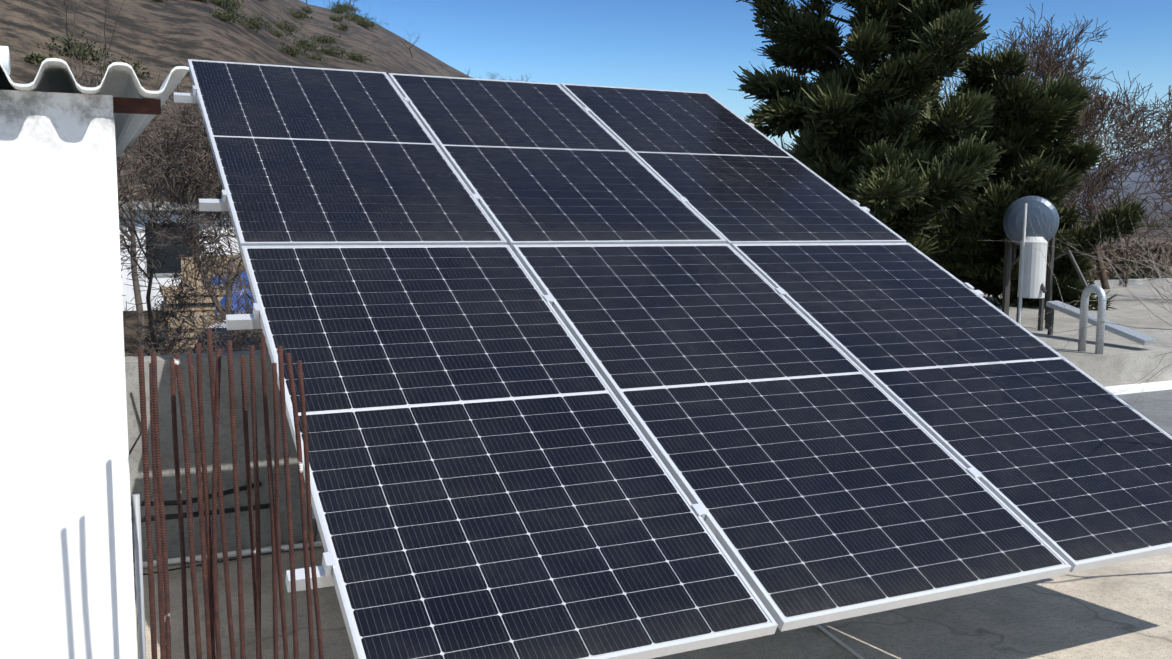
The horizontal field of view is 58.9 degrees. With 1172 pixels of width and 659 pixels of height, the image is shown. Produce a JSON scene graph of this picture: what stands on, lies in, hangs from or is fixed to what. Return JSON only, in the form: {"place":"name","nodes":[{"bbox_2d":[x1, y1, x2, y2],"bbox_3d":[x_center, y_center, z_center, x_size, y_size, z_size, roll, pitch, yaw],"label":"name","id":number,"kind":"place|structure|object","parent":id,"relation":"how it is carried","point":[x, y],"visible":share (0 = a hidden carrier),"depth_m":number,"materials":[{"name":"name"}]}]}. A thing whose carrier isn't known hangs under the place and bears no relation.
{"place":"outdoors","nodes":[
{"label":"outdoors","id":0,"kind":"place"},
{"bbox_2d":[0,0,1171,356],"bbox_3d":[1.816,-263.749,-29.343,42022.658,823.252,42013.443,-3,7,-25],"label":"terrain","id":1,"kind":"structure","parent":0,"point":[196,24],"depth_m":133.09,"materials":[{"name":"brown soil"}]},
{"bbox_2d":[118,201,238,310],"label":"white house","id":2,"kind":"structure","parent":1,"relation":"on","point":[128,290],"depth_m":24.79,"materials":[{"name":"paint"}]},
{"bbox_2d":[159,284,240,354],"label":"timber pallets","id":3,"kind":"object","parent":1,"relation":"on","point":[199,316],"visible":0.08,"depth_m":19.04,"materials":[{"name":"beige wood"}]},
{"bbox_2d":[0,0,414,355],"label":"bare trees","id":4,"kind":"object","parent":1,"relation":"on","point":[190,122],"visible":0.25,"depth_m":9.42,"materials":[{"name":"brown plant"}]},
{"bbox_2d":[181,255,242,285],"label":"wall","id":5,"kind":"structure","parent":1,"relation":"on","point":[189,279],"depth_m":22.57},
{"bbox_2d":[190,320,266,352],"bbox_3d":[-3.341,0.654,11.430,2.020,1.497,4.012,1,6,2],"label":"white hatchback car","id":6,"kind":"object","parent":1,"relation":"on","point":[223,324],"depth_m":10.90,"materials":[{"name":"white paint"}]},
{"bbox_2d":[210,272,254,313],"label":"blue tarpaulins","id":7,"kind":"object","parent":1,"relation":"on","point":[222,301],"visible":0.1,"depth_m":18.62,"materials":[{"name":"blue plastic"}]},
{"bbox_2d":[24,0,1171,279],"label":"hillside scrub","id":8,"kind":"object","parent":1,"relation":"on","point":[224,14],"visible":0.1,"depth_m":165.40,"materials":[{"name":"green plant"}]},
{"bbox_2d":[134,542,1171,658],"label":"concrete floor","id":9,"kind":"structure","parent":1,"relation":"on","point":[1120,611],"depth_m":4.15,"materials":[{"name":"grey concrete"}]},
{"bbox_2d":[0,114,136,658],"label":"white hut walls","id":10,"kind":"structure","parent":9,"relation":"on","point":[67,591],"depth_m":2.36,"materials":[{"name":"white paint"}]},
{"bbox_2d":[0,90,113,118],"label":"hut mortar fillet","id":11,"kind":"object","parent":10,"relation":"on","point":[16,102],"visible":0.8,"depth_m":2.30,"materials":[{"name":"grey concrete"}]},
{"bbox_2d":[113,97,160,114],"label":"rusty hut purlins","id":12,"kind":"object","parent":10,"relation":"on","point":[136,106],"visible":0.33,"depth_m":2.39,"materials":[{"name":"brown metal"}]},
{"bbox_2d":[0,58,188,156],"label":"corrugated sheet","id":13,"kind":"object","parent":12,"relation":"on","point":[120,79],"visible":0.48,"depth_m":2.49,"materials":[{"name":"white concrete"}]},
{"bbox_2d":[0,46,9,74],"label":"hut roof pipe","id":14,"kind":"object","parent":13,"relation":"on","point":[4,57],"visible":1,"depth_m":2.47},
{"bbox_2d":[132,494,145,658],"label":"pipe","id":15,"kind":"object","parent":10,"relation":"attached to","point":[138,565],"visible":1,"depth_m":2.49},
{"bbox_2d":[125,350,314,562],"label":"wall","id":16,"kind":"structure","parent":9,"relation":"on","point":[166,441],"depth_m":4.92,"materials":[{"name":"grey concrete"}]},
{"bbox_2d":[129,392,269,522],"bbox_3d":[-1.857,0.579,4.792,0.729,0.591,0.314,-7,9,-48],"label":"hose","id":17,"kind":"object","parent":16,"relation":"on","point":[195,500],"visible":0.5,"depth_m":4.75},
{"bbox_2d":[133,541,322,568],"bbox_3d":[-1.380,1.046,5.014,1.570,0.028,0.028,-2,7,-24],"label":"parapet foot pipe","id":18,"kind":"object","parent":9,"relation":"on","point":[244,552],"visible":0.31,"depth_m":4.88,"materials":[{"name":"white plastic"}]},
{"bbox_2d":[137,328,323,658],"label":"rebar starter bars","id":19,"kind":"object","parent":9,"relation":"in","point":[210,591],"visible":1,"depth_m":2.40,"materials":[{"name":"brown metal"}]},
{"bbox_2d":[305,489,321,541],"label":"array legs and braces","id":20,"kind":"object","parent":9,"relation":"on","point":[317,538],"depth_m":5.10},
{"bbox_2d":[814,624,864,658],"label":"roof cables","id":21,"kind":"object","parent":9,"relation":"on","point":[841,643],"visible":0.15,"depth_m":3.95,"materials":[{"name":"grey plastic"}]},
{"bbox_2d":[1116,389,1171,435],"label":"rooftop","id":22,"kind":"object","parent":9,"relation":"on","point":[1155,407],"depth_m":9.04,"materials":[{"name":"grey concrete"}]},
{"bbox_2d":[306,0,1154,221],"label":"hillside bare trees","id":23,"kind":"object","parent":1,"relation":"on","point":[494,72],"visible":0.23,"depth_m":285.86,"materials":[{"name":"brown plant"}]},
{"bbox_2d":[728,0,1150,309],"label":"evergreen","id":24,"kind":"object","parent":1,"relation":"on","point":[973,140],"depth_m":12.52,"materials":[{"name":"green plant"}]},
{"bbox_2d":[938,3,1171,301],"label":"bare trees","id":25,"kind":"object","parent":1,"relation":"on","point":[1054,66],"visible":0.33,"depth_m":17.81,"materials":[{"name":"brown plant"}]},
{"bbox_2d":[983,284,1171,386],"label":"rooftop","id":26,"kind":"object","parent":1,"relation":"on","point":[1122,360],"depth_m":11.17,"materials":[{"name":"concrete"}]},
{"bbox_2d":[1002,196,1156,344],"bbox_3d":[5.275,-0.739,11.694,0.991,1.532,3.369,1,6,6],"label":"solar water heater","id":27,"kind":"object","parent":26,"relation":"on","point":[1018,227],"visible":0.94,"depth_m":11.77,"materials":[{"name":"grey metal"}]},
{"bbox_2d":[1078,284,1106,353],"bbox_3d":[4.840,-0.104,9.927,0.072,0.655,0.285,-2,7,-19],"label":"vent pipe","id":28,"kind":"object","parent":26,"relation":"on","point":[1101,316],"visible":1,"depth_m":9.86,"materials":[{"name":"metal"}]},
{"bbox_2d":[1087,278,1171,285],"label":"low wall","id":29,"kind":"structure","parent":26,"relation":"on","point":[1116,282],"depth_m":20.13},
{"bbox_2d":[985,152,1171,403],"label":"bare tree","id":30,"kind":"object","parent":1,"relation":"on","point":[1158,272],"visible":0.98,"depth_m":5.72,"materials":[{"name":"brown plant"}]},
{"bbox_2d":[1047,238,1171,279],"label":"dry scrub","id":31,"kind":"object","parent":1,"relation":"on","point":[1113,254],"visible":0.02,"depth_m":54.59,"materials":[{"name":"brown plant"}]},
{"bbox_2d":[300,0,1171,166],"label":"sky","id":32,"kind":"structure","parent":0,"point":[676,45],"materials":[{"name":"blue"}]},
{"bbox_2d":[1105,381,1171,394],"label":"parapet","id":33,"kind":"structure","parent":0,"point":[1154,386],"depth_m":9.79,"materials":[{"name":"white paint"}]},
{"bbox_3d":[0.156,-0.321,4.928,2.632,0.059,4.046,-3,33,-25],"label":"array","id":34,"kind":"object","parent":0,"visible":0},
{"bbox_2d":[174,59,1171,658],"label":"solar panel array","id":35,"kind":"object","parent":34,"relation":"on","point":[592,371],"visible":1,"depth_m":3.91,"materials":[{"name":"glass"}]},
{"bbox_2d":[134,519,316,576],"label":"dc cables","id":36,"kind":"object","parent":35,"relation":"attached to","point":[236,558],"visible":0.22,"depth_m":4.84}
]}

